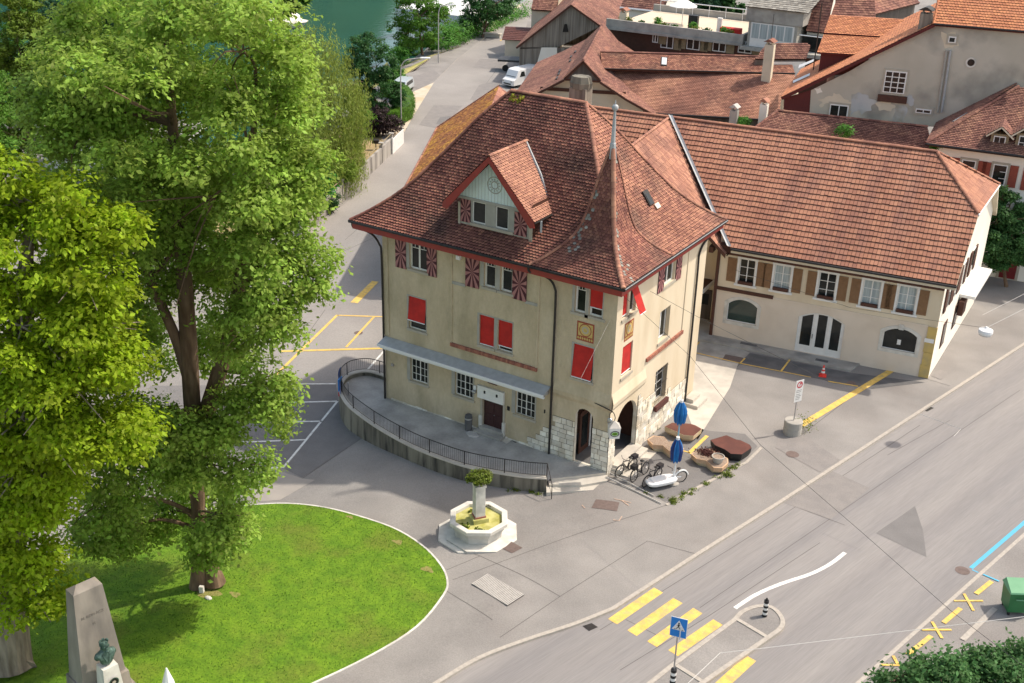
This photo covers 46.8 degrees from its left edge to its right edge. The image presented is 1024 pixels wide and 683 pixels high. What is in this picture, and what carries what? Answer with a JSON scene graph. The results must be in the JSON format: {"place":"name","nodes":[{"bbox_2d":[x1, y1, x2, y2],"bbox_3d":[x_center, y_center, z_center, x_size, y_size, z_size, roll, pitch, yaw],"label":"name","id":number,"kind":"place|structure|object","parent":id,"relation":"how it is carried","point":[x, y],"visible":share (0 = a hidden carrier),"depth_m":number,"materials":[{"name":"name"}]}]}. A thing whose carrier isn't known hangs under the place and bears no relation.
{"place":"outdoors","nodes":[
{"label":"outdoors","id":0,"kind":"place"},
{"bbox_2d":[0,0,441,143],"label":"water","id":1,"kind":"structure","parent":0,"point":[348,18],"depth_m":196.73,"materials":[{"name":"liquid"}]},
{"bbox_2d":[216,128,383,237],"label":"garden soil","id":2,"kind":"structure","parent":0,"point":[370,149],"depth_m":122.59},
{"bbox_2d":[246,18,375,200],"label":"willow tree","id":3,"kind":"object","parent":2,"relation":"on","point":[347,131],"visible":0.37,"depth_m":108.17,"materials":[{"name":"green plant"}]},
{"bbox_2d":[361,104,406,136],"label":"purple bush","id":4,"kind":"object","parent":2,"relation":"on","point":[382,128],"visible":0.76,"depth_m":125.98,"materials":[{"name":"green plant"}]},
{"bbox_2d":[238,0,532,387],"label":"street","id":5,"kind":"structure","parent":0,"point":[459,80],"depth_m":95.27,"materials":[{"name":"asphalt"}]},
{"bbox_2d":[419,105,461,127],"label":"asphalt patch","id":6,"kind":"object","parent":5,"relation":"on","point":[435,113],"visible":0.8,"depth_m":136.26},
{"bbox_2d":[470,80,501,99],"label":"asphalt patch","id":7,"kind":"object","parent":5,"relation":"on","point":[482,90],"visible":0.6,"depth_m":148.14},
{"bbox_2d":[473,59,505,69],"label":"asphalt patch","id":8,"kind":"object","parent":5,"relation":"on","point":[489,64],"visible":0.8,"depth_m":161.17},
{"bbox_2d":[398,31,481,73],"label":"verge","id":9,"kind":"structure","parent":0,"point":[408,69],"depth_m":159.99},
{"bbox_2d":[386,45,411,65],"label":"shrub","id":10,"kind":"object","parent":9,"relation":"on","point":[402,52],"visible":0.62,"depth_m":162.02,"materials":[{"name":"green plant"}]},
{"bbox_2d":[385,0,455,54],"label":"riverside tree","id":11,"kind":"object","parent":9,"relation":"on","point":[427,11],"visible":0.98,"depth_m":163.65,"materials":[{"name":"green plant"}]},
{"bbox_2d":[366,5,521,137],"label":"path","id":12,"kind":"structure","parent":0,"point":[420,94],"depth_m":144.27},
{"bbox_2d":[0,0,1023,682],"bbox_3d":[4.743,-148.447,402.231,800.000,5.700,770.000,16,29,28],"label":"ground","id":13,"kind":"structure","parent":0,"point":[364,478],"depth_m":60.97,"materials":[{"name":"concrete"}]},
{"bbox_2d":[0,70,24,160],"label":"tree","id":14,"kind":"object","parent":13,"relation":"on","point":[9,142],"visible":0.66,"depth_m":99.66,"materials":[{"name":"green plant"}]},
{"bbox_2d":[0,0,57,161],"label":"tree","id":15,"kind":"object","parent":13,"relation":"on","point":[20,23],"visible":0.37,"depth_m":107.77,"materials":[{"name":"green plant"}]},
{"bbox_2d":[30,0,109,68],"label":"tree","id":16,"kind":"object","parent":13,"relation":"on","point":[44,8],"visible":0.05,"depth_m":137.60,"materials":[{"name":"green plant"}]},
{"bbox_2d":[0,503,446,682],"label":"lawn","id":17,"kind":"structure","parent":13,"relation":"on","point":[337,655],"depth_m":53.12,"materials":[{"name":"plant"}]},
{"bbox_2d":[0,143,175,677],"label":"lime tree","id":18,"kind":"object","parent":17,"relation":"on","point":[59,438],"visible":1,"depth_m":40.79,"materials":[{"name":"green plant"}]},
{"bbox_2d":[66,577,135,682],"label":"monument","id":19,"kind":"object","parent":17,"relation":"on","point":[94,654],"visible":1,"depth_m":45.69,"materials":[{"name":"stone"}]},
{"bbox_2d":[2,0,353,590],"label":"lime tree","id":20,"kind":"object","parent":17,"relation":"on","point":[194,191],"visible":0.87,"depth_m":44.88,"materials":[{"name":"green plant"}]},
{"bbox_2d":[150,384,337,468],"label":"parking bays","id":21,"kind":"object","parent":13,"relation":"on","point":[316,411],"visible":0.37,"depth_m":70.68,"materials":[{"name":"asphalt"}]},
{"bbox_2d":[58,503,448,682],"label":"lawn edging","id":22,"kind":"object","parent":13,"relation":"on","point":[399,638],"visible":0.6,"depth_m":53.58,"materials":[{"name":"white stone"}]},
{"bbox_2d":[253,471,313,500],"bbox_3d":[-12.517,7.749,63.001,2.669,0.280,3.063,16,29,28],"label":"asphalt patch","id":23,"kind":"object","parent":13,"relation":"on","point":[287,485],"visible":0.85,"depth_m":62.96,"materials":[{"name":"asphalt"}]},
{"bbox_2d":[285,400,360,476],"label":"asphalt patch","id":24,"kind":"object","parent":13,"relation":"on","point":[331,436],"visible":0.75,"depth_m":67.39,"materials":[{"name":"asphalt"}]},
{"bbox_2d":[324,153,361,195],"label":"bush","id":25,"kind":"object","parent":13,"relation":"on","point":[349,174],"visible":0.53,"depth_m":106.36,"materials":[{"name":"green plant"}]},
{"bbox_2d":[298,132,393,238],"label":"garden wall","id":26,"kind":"structure","parent":13,"relation":"on","point":[379,156],"depth_m":114.29,"materials":[{"name":"concrete"}]},
{"bbox_2d":[338,29,409,109],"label":"round tree","id":27,"kind":"object","parent":13,"relation":"on","point":[380,75],"visible":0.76,"depth_m":130.88,"materials":[{"name":"green plant"}]},
{"bbox_2d":[370,80,415,125],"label":"clipped hedge","id":28,"kind":"object","parent":13,"relation":"on","point":[408,110],"visible":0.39,"depth_m":133.06,"materials":[{"name":"green plant"}]},
{"bbox_2d":[413,70,439,88],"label":"asphalt patch","id":29,"kind":"object","parent":13,"relation":"on","point":[422,80],"visible":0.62,"depth_m":152.40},
{"bbox_2d":[395,0,501,34],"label":"white tent","id":30,"kind":"object","parent":13,"relation":"on","point":[455,13],"visible":0.18,"depth_m":185.13,"materials":[{"name":"white"}]},
{"bbox_2d":[404,85,505,185],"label":"moss roof annex","id":31,"kind":"object","parent":13,"relation":"on","point":[447,133],"visible":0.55,"depth_m":99.63,"materials":[{"name":"brown tile"}]},
{"bbox_2d":[339,358,606,498],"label":"terrace","id":32,"kind":"structure","parent":13,"relation":"on","point":[369,413],"depth_m":64.99,"materials":[{"name":"concrete"}]},
{"bbox_2d":[416,0,531,52],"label":"riverside hedge","id":33,"kind":"object","parent":13,"relation":"on","point":[447,41],"visible":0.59,"depth_m":175.38,"materials":[{"name":"green plant"}]},
{"bbox_2d":[438,482,516,553],"bbox_3d":[-1.664,8.342,57.916,3.839,3.180,3.437,1,25,-1],"label":"fountain","id":34,"kind":"object","parent":13,"relation":"on","point":[478,524],"visible":0.98,"depth_m":57.64,"materials":[{"name":"white stone"}]},
{"bbox_2d":[465,467,492,487],"bbox_3d":[-1.589,6.533,57.058,1.372,0.828,1.430,16,29,28],"label":"fountain plant","id":35,"kind":"object","parent":34,"relation":"on","point":[481,477],"visible":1,"depth_m":56.83,"materials":[{"name":"green plant"}]},
{"bbox_2d":[458,0,520,37],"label":"riverside tree","id":36,"kind":"object","parent":13,"relation":"on","point":[490,8],"visible":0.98,"depth_m":177.13,"materials":[{"name":"green plant"}]},
{"bbox_2d":[472,574,523,605],"bbox_3d":[-0.670,11.287,53.892,1.113,0.249,2.543,-21,33,-39],"label":"ventilation grate","id":37,"kind":"object","parent":13,"relation":"on","point":[501,591],"visible":1,"depth_m":53.87,"materials":[{"name":"metal"}]},
{"bbox_2d":[502,26,530,56],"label":"small outbuilding","id":38,"kind":"structure","parent":13,"relation":"on","point":[512,37],"depth_m":165.07,"materials":[{"name":"beige paint"}]},
{"bbox_2d":[502,64,534,87],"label":"white van","id":39,"kind":"object","parent":13,"relation":"on","point":[516,76],"visible":0.72,"depth_m":148.94,"materials":[{"name":"white"}]},
{"bbox_2d":[348,74,727,477],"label":"corner house","id":40,"kind":"structure","parent":13,"relation":"on","point":[532,242],"depth_m":63.08,"materials":[{"name":"paint"}]},
{"bbox_2d":[407,244,427,275],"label":"window","id":41,"kind":"structure","parent":40,"relation":"in","point":[418,253],"depth_m":65.07,"materials":[{"name":"glass"}]},
{"bbox_2d":[408,358,428,388],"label":"window","id":42,"kind":"structure","parent":40,"relation":"in","point":[419,368],"depth_m":68.03,"materials":[{"name":"white paint"}]},
{"bbox_2d":[452,372,473,402],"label":"window","id":43,"kind":"structure","parent":40,"relation":"in","point":[464,383],"depth_m":66.55,"materials":[{"name":"glass"}]},
{"bbox_2d":[481,262,496,292],"bbox_3d":[-1.155,-3.534,62.655,1.000,1.740,0.270,16,29,28],"label":"window","id":44,"kind":"structure","parent":40,"relation":"in","point":[489,268],"depth_m":62.82,"materials":[{"name":"glass"}]},
{"bbox_2d":[484,399,502,429],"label":"front door","id":45,"kind":"structure","parent":40,"relation":"in","point":[493,412],"depth_m":66.06,"materials":[{"name":"wood"}]},
{"bbox_2d":[497,267,512,296],"bbox_3d":[-0.273,-3.277,62.158,1.010,1.740,0.270,16,29,28],"label":"window","id":46,"kind":"structure","parent":40,"relation":"in","point":[506,272],"depth_m":62.32,"materials":[{"name":"white paint"}]},
{"bbox_2d":[512,391,535,423],"bbox_3d":[0.745,3.363,64.430,1.490,1.920,0.270,16,29,28],"label":"window","id":47,"kind":"structure","parent":40,"relation":"in","point":[525,402],"depth_m":64.61,"materials":[{"name":"glass"}]},
{"bbox_2d":[570,286,587,317],"bbox_3d":[3.496,-2.156,60.042,1.040,1.790,0.270,16,29,28],"label":"window","id":48,"kind":"structure","parent":40,"relation":"in","point":[581,291],"depth_m":60.20,"materials":[{"name":"white paint"}]},
{"bbox_2d":[578,409,591,453],"bbox_3d":[3.975,4.692,64.482,0.110,2.730,1.250,16,29,28],"label":"porch door","id":49,"kind":"structure","parent":40,"relation":"in","point":[585,420],"depth_m":64.47,"materials":[{"name":"brown wood"}]},
{"bbox_2d":[595,403,620,438],"bbox_3d":[5.049,4.280,61.580,0.828,1.928,1.741,-13,29,-28],"label":"lantern sign","id":50,"kind":"object","parent":40,"relation":"attached to","point":[614,428],"visible":1,"depth_m":61.06,"materials":[{"name":"white paint"}]},
{"bbox_2d":[531,0,562,47],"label":"house","id":51,"kind":"structure","parent":13,"relation":"on","point":[540,9],"depth_m":165.75,"materials":[{"name":"brown tile"}]},
{"bbox_2d":[516,0,622,65],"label":"timber barn","id":52,"kind":"structure","parent":13,"relation":"on","point":[563,22],"depth_m":150.39,"materials":[{"name":"wood"}]},
{"bbox_2d":[518,7,655,112],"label":"half hip house","id":53,"kind":"structure","parent":13,"relation":"on","point":[551,75],"depth_m":111.86,"materials":[{"name":"brown tile"}]},
{"bbox_2d":[506,428,740,504],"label":"weeds","id":54,"kind":"object","parent":13,"relation":"on","point":[729,474],"visible":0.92,"depth_m":62.01,"materials":[{"name":"green plant"}]},
{"bbox_2d":[620,0,689,17],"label":"house","id":55,"kind":"structure","parent":13,"relation":"on","point":[638,7],"depth_m":141.10,"materials":[{"name":"brown tile"}]},
{"bbox_2d":[621,429,756,501],"bbox_3d":[9.429,6.266,65.220,8.928,0.153,5.166,-20,33,-38],"label":"asphalt patch","id":56,"kind":"object","parent":13,"relation":"on","point":[697,475],"visible":0.48,"depth_m":63.94,"materials":[{"name":"asphalt"}]},
{"bbox_2d":[647,436,683,457],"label":"planter","id":57,"kind":"object","parent":56,"relation":"on","point":[659,444],"visible":0.69,"depth_m":65.29,"materials":[{"name":"brown wood"}]},
{"bbox_2d":[645,466,688,488],"bbox_3d":[8.172,7.108,62.025,2.509,1.043,0.800,-8,27,-19],"label":"cargo bicycle","id":58,"kind":"object","parent":56,"relation":"on","point":[661,480],"visible":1,"depth_m":61.85,"materials":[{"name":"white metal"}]},
{"bbox_2d":[670,436,682,486],"bbox_3d":[8.543,6.217,61.752,0.667,2.850,0.667,6,25,8],"label":"closed parasol","id":59,"kind":"object","parent":56,"relation":"on","point":[676,452],"visible":0.98,"depth_m":61.33,"materials":[{"name":"blue fabric"}]},
{"bbox_2d":[674,399,687,435],"bbox_3d":[9.041,4.737,64.104,0.737,3.563,0.737,-15,30,-32],"label":"closed parasol","id":60,"kind":"object","parent":56,"relation":"on","point":[680,413],"visible":0.87,"depth_m":63.47,"materials":[{"name":"blue"}]},
{"bbox_2d":[665,423,701,440],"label":"planter","id":61,"kind":"object","parent":56,"relation":"on","point":[689,432],"visible":0.94,"depth_m":66.66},
{"bbox_2d":[688,446,727,472],"bbox_3d":[10.687,6.297,64.233,1.506,0.710,2.557,-20,32,-38],"label":"planter","id":62,"kind":"object","parent":56,"relation":"on","point":[701,457],"visible":0.99,"depth_m":63.93,"materials":[{"name":"brown wood"}]},
{"bbox_2d":[710,435,751,460],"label":"planter","id":63,"kind":"object","parent":56,"relation":"on","point":[730,448],"visible":0.95,"depth_m":65.05,"materials":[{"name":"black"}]},
{"bbox_2d":[600,16,810,125],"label":"long roof house","id":64,"kind":"structure","parent":13,"relation":"on","point":[711,87],"depth_m":112.46,"materials":[{"name":"brown tile"}]},
{"bbox_2d":[687,355,737,436],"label":"concrete yard","id":65,"kind":"structure","parent":13,"relation":"on","point":[719,374],"depth_m":72.98,"materials":[{"name":"concrete"}]},
{"bbox_2d":[606,0,834,93],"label":"roof terrace house","id":66,"kind":"structure","parent":13,"relation":"on","point":[756,22],"depth_m":124.12,"materials":[{"name":"white wood"}]},
{"bbox_2d":[696,341,748,363],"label":"concrete yard","id":67,"kind":"structure","parent":13,"relation":"on","point":[714,350],"depth_m":77.31,"materials":[{"name":"concrete"}]},
{"bbox_2d":[433,343,1023,682],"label":"kerb","id":68,"kind":"structure","parent":13,"relation":"on","point":[469,663],"depth_m":56.97,"materials":[{"name":"stone"}]},
{"bbox_2d":[712,0,745,13],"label":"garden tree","id":69,"kind":"object","parent":13,"relation":"on","point":[730,3],"visible":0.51,"depth_m":175.15,"materials":[{"name":"green plant"}]},
{"bbox_2d":[698,318,859,371],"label":"raised walk","id":70,"kind":"structure","parent":13,"relation":"on","point":[705,336],"depth_m":77.27,"materials":[{"name":"concrete"}]},
{"bbox_2d":[783,379,803,436],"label":"parking sign","id":71,"kind":"object","parent":13,"relation":"on","point":[792,426],"visible":1,"depth_m":67.04,"materials":[{"name":"concrete"}]},
{"bbox_2d":[592,105,1000,378],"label":"long house","id":72,"kind":"structure","parent":13,"relation":"on","point":[884,228],"depth_m":75.95,"materials":[{"name":"tile"}]},
{"bbox_2d":[700,290,712,319],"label":"door","id":73,"kind":"structure","parent":72,"relation":"in","point":[707,296],"depth_m":81.28,"materials":[{"name":"brown wood"}]},
{"bbox_2d":[726,300,757,324],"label":"window","id":74,"kind":"structure","parent":72,"relation":"in","point":[742,311],"depth_m":78.01,"materials":[{"name":"glass"}]},
{"bbox_2d":[734,256,758,288],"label":"window","id":75,"kind":"structure","parent":72,"relation":"in","point":[749,266],"depth_m":76.75,"materials":[{"name":"white paint"}]},
{"bbox_2d":[768,262,794,294],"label":"window","id":76,"kind":"structure","parent":72,"relation":"in","point":[783,275],"depth_m":75.93,"materials":[{"name":"glass"}]},
{"bbox_2d":[794,313,844,358],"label":"glazed door","id":77,"kind":"structure","parent":72,"relation":"in","point":[817,333],"depth_m":76.41,"materials":[{"name":"white paint"}]},
{"bbox_2d":[812,270,839,302],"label":"window","id":78,"kind":"structure","parent":72,"relation":"in","point":[827,287],"depth_m":74.92,"materials":[{"name":"white paint"}]},
{"bbox_2d":[856,277,884,310],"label":"window","id":79,"kind":"structure","parent":72,"relation":"in","point":[872,292],"depth_m":73.93,"materials":[{"name":"white paint"}]},
{"bbox_2d":[881,329,917,352],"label":"window","id":80,"kind":"structure","parent":72,"relation":"in","point":[902,340],"depth_m":74.39,"materials":[{"name":"white paint"}]},
{"bbox_2d":[891,283,920,317],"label":"window","id":81,"kind":"structure","parent":72,"relation":"in","point":[907,298],"depth_m":73.16,"materials":[{"name":"white paint"}]},
{"bbox_2d":[775,436,839,471],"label":"asphalt patch","id":82,"kind":"object","parent":13,"relation":"on","point":[814,455],"visible":1,"depth_m":65.75,"materials":[{"name":"asphalt"}]},
{"bbox_2d":[806,0,835,35],"bbox_3d":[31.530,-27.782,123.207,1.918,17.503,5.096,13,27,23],"label":"house","id":83,"kind":"structure","parent":13,"relation":"on","point":[813,22],"depth_m":119.26,"materials":[{"name":"brown tile"}]},
{"bbox_2d":[729,97,929,148],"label":"roof","id":84,"kind":"structure","parent":13,"relation":"on","point":[901,133],"depth_m":93.81,"materials":[{"name":"brown tile"}]},
{"bbox_2d":[739,353,923,388],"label":"asphalt patch","id":85,"kind":"object","parent":13,"relation":"on","point":[811,371],"visible":1,"depth_m":74.81,"materials":[{"name":"asphalt"}]},
{"bbox_2d":[820,0,875,77],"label":"house","id":86,"kind":"structure","parent":13,"relation":"on","point":[862,8],"depth_m":119.86,"materials":[{"name":"brown tile"}]},
{"bbox_2d":[803,370,892,425],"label":"road marking","id":87,"kind":"object","parent":13,"relation":"on","point":[828,408],"visible":0.8,"depth_m":71.79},
{"bbox_2d":[870,0,919,58],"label":"house","id":88,"kind":"structure","parent":13,"relation":"on","point":[897,9],"depth_m":124.84,"materials":[{"name":"brown tile"}]},
{"bbox_2d":[780,0,1023,126],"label":"orange roof house","id":89,"kind":"structure","parent":13,"relation":"on","point":[931,65],"depth_m":93.33,"materials":[{"name":"paint"}]},
{"bbox_2d":[827,102,850,118],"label":"window","id":90,"kind":"structure","parent":89,"relation":"in","point":[834,108],"depth_m":96.19,"materials":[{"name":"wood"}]},
{"bbox_2d":[877,68,909,103],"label":"window","id":91,"kind":"structure","parent":89,"relation":"in","point":[894,81],"depth_m":94.01,"materials":[{"name":"wood"}]},
{"bbox_2d":[924,83,1023,281],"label":"dormer house","id":92,"kind":"structure","parent":13,"relation":"on","point":[984,136],"depth_m":88.05,"materials":[{"name":"brown tile"}]},
{"bbox_2d":[989,161,1010,187],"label":"window","id":93,"kind":"structure","parent":92,"relation":"in","point":[999,171],"depth_m":87.52,"materials":[{"name":"wood"}]},
{"bbox_2d":[982,184,1023,287],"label":"courtyard tree","id":94,"kind":"object","parent":13,"relation":"on","point":[1005,249],"visible":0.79,"depth_m":86.47,"materials":[{"name":"green plant"}]},
{"bbox_2d":[443,347,1023,682],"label":"road","id":95,"kind":"structure","parent":0,"point":[962,491],"depth_m":56.24,"materials":[{"name":"asphalt"}]},
{"bbox_2d":[609,588,662,623],"bbox_3d":[5.565,11.852,53.139,0.520,0.001,3.268,24,33,39],"label":"crosswalk stripe","id":96,"kind":"object","parent":95,"relation":"on","point":[634,606],"visible":1,"depth_m":53.09,"materials":[{"name":"paint"}]},
{"bbox_2d":[628,598,681,635],"bbox_3d":[6.359,12.189,52.466,0.520,0.001,3.283,24,33,39],"label":"crosswalk stripe","id":97,"kind":"object","parent":95,"relation":"on","point":[638,628],"visible":1,"depth_m":52.45,"materials":[{"name":"paint"}]},
{"bbox_2d":[648,608,701,646],"bbox_3d":[7.160,12.503,51.842,0.520,0.001,3.301,24,33,39],"label":"crosswalk stripe","id":98,"kind":"object","parent":95,"relation":"on","point":[663,635],"visible":0.8,"depth_m":51.54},
{"bbox_2d":[669,619,721,655],"bbox_3d":[7.963,12.805,51.244,3.102,0.001,0.520,-21,33,-39],"label":"crosswalk stripe","id":99,"kind":"object","parent":95,"relation":"on","point":[698,635],"visible":1,"depth_m":51.24,"materials":[{"name":"paint"}]},
{"bbox_2d":[647,604,784,682],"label":"traffic island","id":100,"kind":"structure","parent":95,"relation":"on","point":[747,628],"depth_m":50.56,"materials":[{"name":"stone"}]},
{"bbox_2d":[669,616,687,682],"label":"crossing sign","id":101,"kind":"object","parent":100,"relation":"on","point":[678,626],"visible":1,"depth_m":46.82,"materials":[{"name":"blue"}]},
{"bbox_2d":[716,657,755,682],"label":"crosswalk stripe","id":102,"kind":"object","parent":95,"relation":"on","point":[734,673],"visible":1,"depth_m":49.32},
{"bbox_2d":[734,552,846,608],"bbox_3d":[13.091,11.108,55.174,7.595,0.001,0.492,-15,30,-32],"label":"road marking","id":103,"kind":"object","parent":95,"relation":"on","point":[832,562],"visible":1,"depth_m":55.12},
{"bbox_2d":[784,471,868,518],"bbox_3d":[16.492,8.059,61.891,4.706,0.001,2.681,-21,33,-40],"label":"asphalt patch","id":104,"kind":"object","parent":95,"relation":"on","point":[838,492],"visible":1,"depth_m":61.90,"materials":[{"name":"asphalt"}]},
{"bbox_2d":[877,506,925,556],"bbox_3d":[20.388,9.441,59.165,3.737,0.001,2.728,-21,33,-40],"label":"asphalt patch","id":105,"kind":"object","parent":95,"relation":"on","point":[905,530],"visible":1,"depth_m":58.98,"materials":[{"name":"asphalt"}]},
{"bbox_2d":[855,533,1023,682],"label":"kerb","id":106,"kind":"structure","parent":95,"relation":"on","point":[942,607],"depth_m":53.33,"materials":[{"name":"stone"}]},
{"bbox_2d":[970,521,1023,568],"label":"road marking","id":107,"kind":"object","parent":95,"relation":"on","point":[995,547],"visible":1,"depth_m":58.09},
{"bbox_2d":[863,537,1023,682],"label":"pavement","id":108,"kind":"structure","parent":0,"point":[1010,563],"depth_m":52.68,"materials":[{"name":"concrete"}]},
{"bbox_2d":[861,627,1023,682],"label":"hedge","id":109,"kind":"object","parent":108,"relation":"on","point":[974,664],"visible":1,"depth_m":40.88,"materials":[{"name":"green plant"}]},
{"bbox_2d":[960,607,997,640],"bbox_3d":[20.675,12.484,52.386,3.182,0.001,0.250,-22,34,-40],"label":"road marking","id":110,"kind":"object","parent":108,"relation":"on","point":[976,626],"depth_m":52.33,"materials":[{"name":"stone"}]},
{"bbox_2d":[1001,577,1023,614],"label":"waste container","id":111,"kind":"object","parent":108,"relation":"on","point":[1012,598],"visible":1,"depth_m":52.78,"materials":[{"name":"green plastic"}]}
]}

